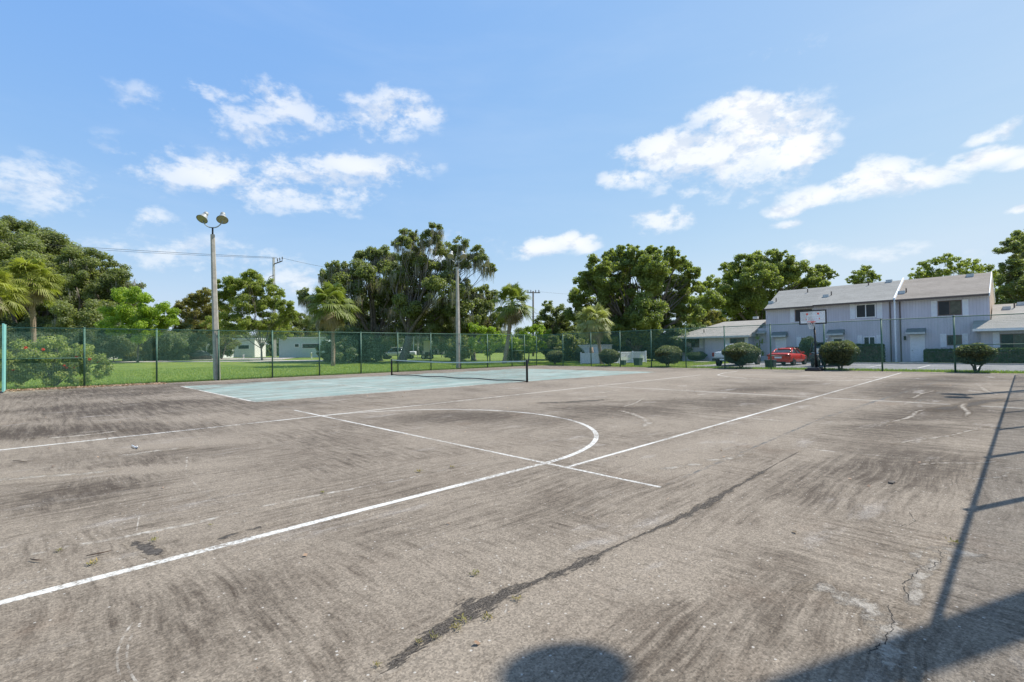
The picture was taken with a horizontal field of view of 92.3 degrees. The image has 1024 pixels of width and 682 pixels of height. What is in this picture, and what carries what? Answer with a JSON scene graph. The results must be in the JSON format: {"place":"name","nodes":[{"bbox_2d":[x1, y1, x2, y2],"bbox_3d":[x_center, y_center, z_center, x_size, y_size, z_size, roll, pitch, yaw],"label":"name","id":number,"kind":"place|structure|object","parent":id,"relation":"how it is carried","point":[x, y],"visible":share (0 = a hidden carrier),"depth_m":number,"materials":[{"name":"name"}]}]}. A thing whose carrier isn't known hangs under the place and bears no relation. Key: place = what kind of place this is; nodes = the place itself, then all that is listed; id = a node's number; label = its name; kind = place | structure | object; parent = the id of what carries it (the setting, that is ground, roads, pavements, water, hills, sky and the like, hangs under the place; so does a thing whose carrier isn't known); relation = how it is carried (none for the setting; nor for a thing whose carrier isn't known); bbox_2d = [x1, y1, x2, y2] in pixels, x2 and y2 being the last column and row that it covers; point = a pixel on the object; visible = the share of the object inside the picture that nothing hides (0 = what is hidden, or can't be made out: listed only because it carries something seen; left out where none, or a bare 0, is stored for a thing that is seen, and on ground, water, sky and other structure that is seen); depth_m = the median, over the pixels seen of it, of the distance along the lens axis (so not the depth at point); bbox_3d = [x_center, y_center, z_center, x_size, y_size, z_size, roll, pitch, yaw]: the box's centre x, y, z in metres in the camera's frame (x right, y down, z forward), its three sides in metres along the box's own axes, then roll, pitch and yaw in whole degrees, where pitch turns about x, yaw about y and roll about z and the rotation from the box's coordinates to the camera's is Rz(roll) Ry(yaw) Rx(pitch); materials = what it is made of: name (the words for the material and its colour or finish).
{"place":"outdoors","nodes":[
{"label":"outdoors","id":0,"kind":"place"},
{"bbox_2d":[0,352,796,389],"bbox_3d":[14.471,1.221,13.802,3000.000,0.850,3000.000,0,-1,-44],"label":"ground","id":1,"kind":"structure","parent":0,"point":[176,365],"depth_m":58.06,"materials":[{"name":"green plant"}]},
{"bbox_2d":[0,270,31,320],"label":"palm tree","id":2,"kind":"object","parent":1,"relation":"on","point":[6,305],"visible":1,"depth_m":42.52,"materials":[{"name":"green plant"}]},
{"bbox_2d":[0,311,46,349],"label":"understory shrub","id":3,"kind":"object","parent":1,"relation":"on","point":[23,323],"visible":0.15,"depth_m":84.33,"materials":[{"name":"green plant"}]},
{"bbox_2d":[7,326,56,356],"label":"understory shrub","id":4,"kind":"object","parent":1,"relation":"on","point":[23,336],"visible":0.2,"depth_m":80.01,"materials":[{"name":"green plant"}]},
{"bbox_2d":[0,256,67,351],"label":"palm tree","id":5,"kind":"object","parent":1,"relation":"on","point":[36,293],"visible":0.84,"depth_m":45.69,"materials":[{"name":"green plant"}]},
{"bbox_2d":[0,215,97,322],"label":"oak tree","id":6,"kind":"object","parent":1,"relation":"on","point":[27,240],"visible":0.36,"depth_m":90.29,"materials":[{"name":"green plant"}]},
{"bbox_2d":[0,335,114,386],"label":"hibiscus shrub","id":7,"kind":"object","parent":1,"relation":"on","point":[42,363],"visible":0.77,"depth_m":26.16,"materials":[{"name":"green plant"}]},
{"bbox_2d":[56,326,108,359],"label":"understory shrub","id":8,"kind":"object","parent":1,"relation":"on","point":[89,332],"visible":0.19,"depth_m":75.58,"materials":[{"name":"green plant"}]},
{"bbox_2d":[22,245,146,358],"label":"oak tree","id":9,"kind":"object","parent":1,"relation":"on","point":[85,295],"visible":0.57,"depth_m":85.94,"materials":[{"name":"green plant"}]},
{"bbox_2d":[86,322,144,360],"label":"understory shrub","id":10,"kind":"object","parent":1,"relation":"on","point":[128,345],"visible":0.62,"depth_m":74.45,"materials":[{"name":"green plant"}]},
{"bbox_2d":[107,330,161,360],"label":"understory shrub","id":11,"kind":"object","parent":1,"relation":"on","point":[144,349],"visible":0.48,"depth_m":79.56,"materials":[{"name":"green plant"}]},
{"bbox_2d":[93,286,180,362],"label":"green tree","id":12,"kind":"object","parent":1,"relation":"on","point":[146,317],"visible":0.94,"depth_m":69.62,"materials":[{"name":"green plant"}]},
{"bbox_2d":[148,325,195,360],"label":"understory shrub","id":13,"kind":"object","parent":1,"relation":"on","point":[174,341],"visible":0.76,"depth_m":81.58,"materials":[{"name":"green plant"}]},
{"bbox_2d":[170,324,209,354],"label":"understory shrub","id":14,"kind":"object","parent":1,"relation":"on","point":[194,335],"visible":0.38,"depth_m":86.83,"materials":[{"name":"green plant"}]},
{"bbox_2d":[172,287,229,339],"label":"tree","id":15,"kind":"object","parent":1,"relation":"on","point":[198,301],"visible":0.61,"depth_m":90.14,"materials":[{"name":"green plant"}]},
{"bbox_2d":[196,211,228,380],"bbox_3d":[-18.271,-2.679,30.058,1.797,10.619,0.732,-1,-1,-9],"label":"sports light pole","id":16,"kind":"object","parent":1,"relation":"on","point":[221,218],"visible":1,"depth_m":29.94,"materials":[{"name":"concrete"}]},
{"bbox_2d":[111,360,321,361],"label":"footpath","id":17,"kind":"structure","parent":1,"relation":"on","point":[221,361],"depth_m":75.58,"materials":[{"name":"concrete"}]},
{"bbox_2d":[203,334,241,357],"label":"understory shrub","id":18,"kind":"object","parent":1,"relation":"on","point":[227,353],"visible":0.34,"depth_m":96.55,"materials":[{"name":"green plant"}]},
{"bbox_2d":[199,315,293,358],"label":"maple tree","id":19,"kind":"object","parent":1,"relation":"on","point":[209,320],"visible":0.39,"depth_m":87.64,"materials":[{"name":"green plant"}]},
{"bbox_2d":[233,338,265,356],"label":"mobile home","id":20,"kind":"object","parent":1,"relation":"on","point":[245,345],"visible":0.62,"depth_m":112.04,"materials":[{"name":"beige"}]},
{"bbox_2d":[210,268,298,358],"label":"maple tree","id":21,"kind":"object","parent":1,"relation":"on","point":[254,281],"visible":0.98,"depth_m":78.61,"materials":[{"name":"green plant"}]},
{"bbox_2d":[0,327,536,389],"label":"chain link fence","id":22,"kind":"object","parent":1,"relation":"on","point":[156,357],"visible":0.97,"depth_m":30.05,"materials":[{"name":"green metal"}]},
{"bbox_2d":[258,311,320,339],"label":"green tree","id":23,"kind":"object","parent":1,"relation":"on","point":[300,324],"visible":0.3,"depth_m":100.60,"materials":[{"name":"green plant"}]},
{"bbox_2d":[277,337,329,357],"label":"mobile home","id":24,"kind":"object","parent":1,"relation":"on","point":[314,340],"visible":0.66,"depth_m":98.03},
{"bbox_2d":[301,280,359,365],"bbox_3d":[-19.829,-1.909,53.910,6.242,9.707,6.457,0,-1,-44],"label":"palm tree","id":25,"kind":"object","parent":1,"relation":"on","point":[331,316],"visible":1,"depth_m":53.15,"materials":[{"name":"green plant"}]},
{"bbox_2d":[321,325,374,362],"bbox_3d":[-21.182,0.435,62.946,6.557,5.248,8.209,0,-1,-44],"label":"understory shrub","id":26,"kind":"object","parent":1,"relation":"on","point":[344,343],"visible":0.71,"depth_m":61.73,"materials":[{"name":"green plant"}]},
{"bbox_2d":[296,244,406,360],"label":"oak tree","id":27,"kind":"object","parent":1,"relation":"on","point":[372,300],"visible":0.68,"depth_m":70.80,"materials":[{"name":"green plant"}]},
{"bbox_2d":[350,330,390,362],"bbox_3d":[-19.578,0.857,65.926,5.436,4.781,8.097,0,-1,-44],"label":"understory shrub","id":28,"kind":"object","parent":1,"relation":"on","point":[373,355],"visible":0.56,"depth_m":64.25,"materials":[{"name":"green plant"}]},
{"bbox_2d":[120,327,644,358],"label":"distant wood","id":29,"kind":"object","parent":1,"relation":"on","point":[433,346],"visible":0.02,"depth_m":148.58,"materials":[{"name":"green plant"}]},
{"bbox_2d":[380,221,497,361],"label":"oak tree","id":30,"kind":"object","parent":1,"relation":"on","point":[413,263],"visible":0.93,"depth_m":65.29,"materials":[{"name":"green plant"}]},
{"bbox_2d":[394,284,506,360],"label":"oak tree","id":31,"kind":"object","parent":1,"relation":"on","point":[483,308],"visible":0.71,"depth_m":66.86,"materials":[{"name":"green plant"}]},
{"bbox_2d":[438,334,473,361],"bbox_3d":[-7.077,1.162,64.951,4.696,4.020,6.185,0,-1,-22],"label":"understory shrub","id":32,"kind":"object","parent":1,"relation":"on","point":[464,342],"visible":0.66,"depth_m":64.22,"materials":[{"name":"green plant"}]},
{"bbox_2d":[447,251,466,367],"bbox_3d":[-4.755,-2.644,43.068,1.797,10.619,0.732,-1,-1,-9],"label":"sports light pole","id":33,"kind":"object","parent":1,"relation":"on","point":[450,255],"visible":1,"depth_m":42.91,"materials":[{"name":"metal"}]},
{"bbox_2d":[467,322,519,360],"bbox_3d":[-2.471,0.259,62.157,6.837,5.298,4.163,-1,-1,2],"label":"green tree","id":34,"kind":"object","parent":1,"relation":"on","point":[477,329],"visible":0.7,"depth_m":61.60,"materials":[{"name":"green plant"}]},
{"bbox_2d":[0,364,1023,390],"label":"grass","id":35,"kind":"structure","parent":1,"relation":"on","point":[853,369],"depth_m":31.82,"materials":[{"name":"green plant"}]},
{"bbox_2d":[491,282,536,362],"bbox_3d":[0.188,-2.099,57.964,5.446,9.972,5.862,0,-1,-44],"label":"palm tree","id":36,"kind":"object","parent":1,"relation":"on","point":[512,312],"visible":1,"depth_m":57.38,"materials":[{"name":"green plant"}]},
{"bbox_2d":[501,337,526,360],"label":"understory shrub","id":37,"kind":"object","parent":1,"relation":"on","point":[517,353],"visible":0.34,"depth_m":66.25,"materials":[{"name":"green plant"}]},
{"bbox_2d":[512,324,550,362],"bbox_3d":[2.498,0.329,59.738,4.456,5.062,4.388,0,-1,-44],"label":"green tree","id":38,"kind":"object","parent":1,"relation":"on","point":[540,330],"visible":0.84,"depth_m":59.23,"materials":[{"name":"green plant"}]},
{"bbox_2d":[539,335,559,359],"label":"understory shrub","id":39,"kind":"object","parent":1,"relation":"on","point":[555,344],"visible":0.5,"depth_m":69.02,"materials":[{"name":"green plant"}]},
{"bbox_2d":[532,300,577,340],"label":"cedar tree","id":40,"kind":"object","parent":1,"relation":"on","point":[558,325],"visible":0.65,"depth_m":72.41,"materials":[{"name":"green plant"}]},
{"bbox_2d":[558,333,585,360],"bbox_3d":[7.744,0.979,65.775,4.338,4.046,4.816,-1,-1,13],"label":"understory shrub","id":41,"kind":"object","parent":1,"relation":"on","point":[569,353],"visible":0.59,"depth_m":64.81,"materials":[{"name":"green plant"}]},
{"bbox_2d":[571,302,614,364],"bbox_3d":[8.432,-0.702,49.987,4.604,6.637,4.667,0,-1,-44],"label":"palm tree","id":42,"kind":"object","parent":1,"relation":"on","point":[602,322],"visible":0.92,"depth_m":49.21,"materials":[{"name":"green plant"}]},
{"bbox_2d":[598,349,619,365],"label":"clipped shrub","id":43,"kind":"object","parent":1,"relation":"on","point":[607,354],"visible":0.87,"depth_m":43.57,"materials":[{"name":"green plant"}]},
{"bbox_2d":[580,351,646,363],"bbox_3d":[11.289,1.765,51.736,8.062,1.380,2.232,0,-1,-19],"label":"picket fence","id":44,"kind":"object","parent":1,"relation":"on","point":[586,355],"visible":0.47,"depth_m":51.39,"materials":[{"name":"white plastic"}]},
{"bbox_2d":[562,243,706,360],"bbox_3d":[15.802,-4.734,61.081,16.016,14.854,13.410,0,-1,-44],"label":"camphor tree","id":45,"kind":"object","parent":1,"relation":"on","point":[631,310],"visible":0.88,"depth_m":58.44,"materials":[{"name":"green plant"}]},
{"bbox_2d":[639,331,664,360],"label":"understory shrub","id":46,"kind":"object","parent":1,"relation":"on","point":[649,348],"visible":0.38,"depth_m":59.99,"materials":[{"name":"green plant"}]},
{"bbox_2d":[654,345,681,366],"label":"clipped shrub","id":47,"kind":"object","parent":1,"relation":"on","point":[663,353],"visible":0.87,"depth_m":39.34,"materials":[{"name":"green plant"}]},
{"bbox_2d":[657,325,697,353],"bbox_3d":[19.991,0.360,59.617,4.638,4.481,7.140,-1,-1,10],"label":"understory shrub","id":48,"kind":"object","parent":1,"relation":"on","point":[662,343],"visible":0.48,"depth_m":57.79,"materials":[{"name":"green plant"}]},
{"bbox_2d":[685,274,736,327],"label":"olive tree","id":49,"kind":"object","parent":1,"relation":"on","point":[709,300],"visible":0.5,"depth_m":74.50,"materials":[{"name":"green plant"}]},
{"bbox_2d":[697,310,726,325],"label":"tree","id":50,"kind":"object","parent":1,"relation":"on","point":[716,314],"visible":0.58,"depth_m":69.62,"materials":[{"name":"green plant"}]},
{"bbox_2d":[672,316,766,360],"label":"single storey house","id":51,"kind":"structure","parent":1,"relation":"on","point":[702,333],"depth_m":54.77,"materials":[{"name":"white"}]},
{"bbox_2d":[516,361,959,365],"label":"verge grass","id":52,"kind":"structure","parent":1,"relation":"on","point":[693,363],"depth_m":48.92,"materials":[{"name":"green plant"}]},
{"bbox_2d":[721,342,760,367],"bbox_3d":[16.578,1.064,35.692,2.593,2.032,2.704,0,-1,-44],"label":"clipped shrub","id":53,"kind":"object","parent":1,"relation":"on","point":[733,351],"visible":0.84,"depth_m":35.03,"materials":[{"name":"green plant"}]},
{"bbox_2d":[710,248,839,323],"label":"oak tree","id":54,"kind":"object","parent":1,"relation":"on","point":[752,295],"visible":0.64,"depth_m":79.00,"materials":[{"name":"green plant"}]},
{"bbox_2d":[536,313,1023,372],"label":"chain link fence","id":55,"kind":"object","parent":1,"relation":"on","point":[851,330],"visible":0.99,"depth_m":31.57,"materials":[{"name":"green metal"}]},
{"bbox_2d":[764,287,825,359],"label":"townhouse","id":56,"kind":"structure","parent":1,"relation":"on","point":[784,307],"depth_m":50.77,"materials":[{"name":"blue"}]},
{"bbox_2d":[795,309,811,321],"bbox_3d":[29.350,-2.590,49.454,0.125,1.190,1.521,0,-1,-44],"label":"window","id":57,"kind":"structure","parent":56,"relation":"in","point":[803,317],"depth_m":49.42,"materials":[{"name":"clear glass"}]},
{"bbox_2d":[799,336,816,361],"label":"clipped shrub","id":58,"kind":"object","parent":1,"relation":"on","point":[805,347],"visible":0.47,"depth_m":45.43,"materials":[{"name":"green plant"}]},
{"bbox_2d":[818,339,860,369],"bbox_3d":[20.661,0.910,31.007,2.237,2.041,2.145,0,-1,-44],"label":"clipped shrub","id":59,"kind":"object","parent":1,"relation":"on","point":[844,354],"visible":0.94,"depth_m":30.53,"materials":[{"name":"green plant"}]},
{"bbox_2d":[812,279,900,361],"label":"townhouse","id":60,"kind":"structure","parent":1,"relation":"on","point":[854,303],"depth_m":46.08,"materials":[{"name":"blue"}]},
{"bbox_2d":[856,303,875,317],"bbox_3d":[32.584,-2.771,45.270,0.135,1.255,1.520,0,-1,-44],"label":"window","id":61,"kind":"structure","parent":60,"relation":"in","point":[862,310],"depth_m":45.23,"materials":[{"name":"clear glass"}]},
{"bbox_2d":[844,264,881,284],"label":"tree","id":62,"kind":"object","parent":1,"relation":"on","point":[858,278],"visible":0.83,"depth_m":87.09,"materials":[{"name":"green plant"}]},
{"bbox_2d":[855,343,885,361],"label":"hedge","id":63,"kind":"object","parent":1,"relation":"on","point":[868,352],"visible":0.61,"depth_m":43.71,"materials":[{"name":"green plant"}]},
{"bbox_2d":[760,362,1023,364],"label":"kerb","id":64,"kind":"structure","parent":1,"relation":"on","point":[926,363],"depth_m":38.35,"materials":[{"name":"concrete"}]},
{"bbox_2d":[923,348,958,362],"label":"hedge","id":65,"kind":"object","parent":1,"relation":"on","point":[940,354],"visible":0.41,"depth_m":40.40,"materials":[{"name":"green plant"}]},
{"bbox_2d":[893,272,994,361],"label":"townhouse","id":66,"kind":"structure","parent":1,"relation":"on","point":[959,295],"depth_m":42.18,"materials":[{"name":"blue"}]},
{"bbox_2d":[910,335,924,360],"bbox_3d":[35.248,0.623,42.719,0.158,2.299,0.993,0,-1,-44],"label":"door","id":67,"kind":"structure","parent":66,"relation":"in","point":[914,341],"depth_m":42.76,"materials":[{"name":"white metal"}]},
{"bbox_2d":[938,300,961,315],"bbox_3d":[36.722,-2.779,41.240,0.125,1.245,1.505,0,-1,-44],"label":"window","id":68,"kind":"structure","parent":66,"relation":"in","point":[950,307],"depth_m":41.16,"materials":[{"name":"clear glass"}]},
{"bbox_2d":[907,253,1005,300],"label":"crape tree","id":69,"kind":"object","parent":1,"relation":"on","point":[929,272],"visible":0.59,"depth_m":83.44,"materials":[{"name":"green plant"}]},
{"bbox_2d":[952,343,999,371],"bbox_3d":[25.029,0.925,26.498,1.872,1.722,1.860,0,-1,-44],"label":"clipped shrub","id":70,"kind":"object","parent":1,"relation":"on","point":[974,350],"visible":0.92,"depth_m":26.08,"materials":[{"name":"green plant"}]},
{"bbox_2d":[972,302,1023,350],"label":"single storey house","id":71,"kind":"structure","parent":1,"relation":"on","point":[1014,308],"depth_m":38.57,"materials":[{"name":"blue"}]},
{"bbox_2d":[1000,333,1023,347],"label":"window","id":72,"kind":"structure","parent":71,"relation":"in","point":[1018,339],"depth_m":37.76,"materials":[{"name":"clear glass"}]},
{"bbox_2d":[989,347,1023,362],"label":"hedge","id":73,"kind":"object","parent":1,"relation":"on","point":[1016,350],"visible":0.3,"depth_m":36.53,"materials":[{"name":"green plant"}]},
{"bbox_2d":[992,229,1023,304],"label":"oak tree","id":74,"kind":"object","parent":1,"relation":"on","point":[1011,289],"visible":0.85,"depth_m":70.33,"materials":[{"name":"green plant"}]},
{"bbox_2d":[0,365,1023,681],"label":"sports court","id":75,"kind":"object","parent":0,"point":[354,597],"visible":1,"depth_m":4.39,"materials":[{"name":"concrete"}]},
{"bbox_2d":[2,323,6,391],"bbox_3d":[-23.246,0.813,22.495,0.097,3.250,1.868,0,-1,-44],"label":"windscreen post","id":76,"kind":"object","parent":75,"relation":"on","point":[4,354],"visible":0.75,"depth_m":22.20,"materials":[{"name":"teal metal"}]},
{"bbox_2d":[0,468,122,481],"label":"pale crust","id":77,"kind":"object","parent":75,"relation":"on","point":[54,475],"visible":1,"depth_m":6.55},
{"bbox_2d":[25,429,132,440],"bbox_3d":[-8.662,1.890,9.920,1.707,0.001,0.633,0,-1,-44],"label":"pale crust","id":78,"kind":"object","parent":75,"relation":"on","point":[76,435],"visible":1,"depth_m":9.83},
{"bbox_2d":[5,382,166,391],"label":"leaf litter","id":79,"kind":"object","parent":75,"relation":"on","point":[47,388],"visible":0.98,"depth_m":24.71,"materials":[{"name":"brown plant"}]},
{"bbox_2d":[118,536,175,559],"bbox_3d":[-3.007,1.698,4.035,0.655,0.001,0.193,-2,-1,33],"label":"damp patch","id":80,"kind":"object","parent":75,"relation":"on","point":[142,546],"visible":1,"depth_m":4.02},
{"bbox_2d":[103,445,194,458],"bbox_3d":[-5.913,1.815,8.059,1.246,0.001,0.378,0,-1,-44],"label":"pale crust","id":81,"kind":"object","parent":75,"relation":"on","point":[143,452],"visible":1,"depth_m":8.07},
{"bbox_2d":[197,521,279,545],"bbox_3d":[-2.401,1.695,4.348,0.131,0.001,0.666,-2,-1,38],"label":"damp patch","id":82,"kind":"object","parent":75,"relation":"on","point":[213,540],"visible":1,"depth_m":4.33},
{"bbox_2d":[183,369,648,401],"bbox_3d":[-3.697,2.156,28.557,24.000,0.001,13.046,0,-1,-44],"label":"tennis court surface","id":83,"kind":"object","parent":75,"relation":"on","point":[265,391],"visible":0.91,"depth_m":24.65,"materials":[{"name":"teal paint"}]},
{"bbox_2d":[391,359,527,381],"bbox_3d":[-3.694,1.656,28.526,0.109,1.200,12.909,0,-1,-44],"label":"tennis net","id":84,"kind":"object","parent":83,"relation":"on","point":[450,363],"visible":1,"depth_m":27.11,"materials":[{"name":"black fabric"}]},
{"bbox_2d":[0,373,898,604],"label":"court line","id":85,"kind":"object","parent":75,"relation":"on","point":[98,577],"visible":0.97,"depth_m":5.50,"materials":[{"name":"white paint"}]},
{"bbox_2d":[0,376,1022,681],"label":"faint court line","id":86,"kind":"object","parent":75,"relation":"on","point":[304,498],"visible":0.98,"depth_m":4.36,"materials":[{"name":"paint"}]},
{"bbox_2d":[526,398,616,403],"bbox_3d":[1.812,1.823,14.833,2.955,0.001,0.690,0,-1,-19],"label":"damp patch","id":87,"kind":"object","parent":75,"relation":"on","point":[604,399],"visible":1,"depth_m":14.76,"materials":[{"name":"grey concrete"}]},
{"bbox_2d":[365,449,803,681],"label":"moss band","id":88,"kind":"object","parent":75,"relation":"on","point":[476,607],"visible":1,"depth_m":3.11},
{"bbox_2d":[180,371,1011,415],"bbox_3d":[2.424,1.905,19.799,36.133,0.001,19.638,-1,-1,-9],"label":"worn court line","id":89,"kind":"object","parent":75,"relation":"on","point":[528,393],"visible":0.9,"depth_m":19.53,"materials":[{"name":"paint"}]},
{"bbox_2d":[608,408,654,428],"bbox_3d":[2.779,1.744,11.311,0.664,0.001,3.430,-1,-1,2],"label":"pale crust","id":90,"kind":"object","parent":75,"relation":"on","point":[646,422],"visible":1,"depth_m":11.00},
{"bbox_2d":[642,461,715,472],"bbox_3d":[2.215,1.665,6.517,1.091,0.001,0.237,0,-1,-22],"label":"pale crust","id":91,"kind":"object","parent":75,"relation":"on","point":[670,467],"visible":1,"depth_m":6.52},
{"bbox_2d":[690,452,755,461],"bbox_3d":[3.047,1.661,6.990,1.184,0.001,0.286,0,-1,-26],"label":"pale crust","id":92,"kind":"object","parent":75,"relation":"on","point":[737,456],"visible":1,"depth_m":6.96},
{"bbox_2d":[799,309,826,370],"bbox_3d":[18.865,-0.032,30.711,1.379,3.780,1.510,0,-1,-44],"label":"basketball hoop","id":93,"kind":"object","parent":75,"relation":"on","point":[816,367],"visible":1,"depth_m":30.58,"materials":[{"name":"black metal"}]},
{"bbox_2d":[663,377,968,485],"bbox_3d":[9.856,1.721,15.828,25.872,0.001,5.883,0,-1,-44],"label":"dark groove line","id":94,"kind":"object","parent":75,"relation":"on","point":[707,467],"visible":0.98,"depth_m":11.43,"materials":[{"name":"grey concrete"}]},
{"bbox_2d":[790,576,937,681],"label":"pale crust","id":95,"kind":"object","parent":75,"relation":"on","point":[896,657],"visible":1,"depth_m":2.66},
{"bbox_2d":[893,550,947,615],"bbox_3d":[2.769,1.599,3.323,1.202,0.001,0.190,0,-1,-44],"label":"pale crust","id":96,"kind":"object","parent":75,"relation":"on","point":[917,587],"visible":1,"depth_m":3.25},
{"bbox_2d":[890,427,990,444],"bbox_3d":[7.427,1.622,8.427,3.353,0.001,0.181,0,-1,-26],"label":"pale streak","id":97,"kind":"object","parent":75,"relation":"on","point":[953,434],"visible":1,"depth_m":8.35,"materials":[{"name":"grey concrete"}]},
{"bbox_2d":[902,543,993,565],"bbox_3d":[3.200,1.599,3.672,0.674,0.001,0.404,-1,-1,-19],"label":"pale crust","id":98,"kind":"object","parent":75,"relation":"on","point":[959,556],"visible":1,"depth_m":3.68},
{"bbox_2d":[912,460,1002,465],"bbox_3d":[5.897,1.609,6.488,1.376,0.001,0.150,-1,-1,-3],"label":"pale streak","id":99,"kind":"object","parent":75,"relation":"on","point":[984,462],"visible":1,"depth_m":6.49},
{"bbox_2d":[919,397,1022,411],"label":"damp patch","id":100,"kind":"object","parent":75,"relation":"on","point":[971,404],"visible":1,"depth_m":12.69,"materials":[{"name":"grey concrete"}]},
{"bbox_2d":[966,471,1014,482],"bbox_3d":[5.667,1.600,5.780,1.075,0.001,0.156,0,-1,-21],"label":"pale streak","id":101,"kind":"object","parent":75,"relation":"on","point":[1000,476],"visible":1,"depth_m":5.76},
{"bbox_2d":[0,0,1023,344],"label":"sky","id":102,"kind":"structure","parent":0,"point":[887,136],"materials":[{"name":"blue"}]},
{"bbox_2d":[687,363,1023,371],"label":"parking lot","id":103,"kind":"structure","parent":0,"point":[860,366],"depth_m":34.72,"materials":[{"name":"grey asphalt"}]},
{"bbox_2d":[767,348,806,365],"bbox_3d":[22.923,1.289,40.819,4.799,1.464,2.120,0,-1,-44],"label":"parked car","id":104,"kind":"object","parent":103,"relation":"on","point":[794,357],"visible":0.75,"depth_m":39.53,"materials":[{"name":"red paint"}]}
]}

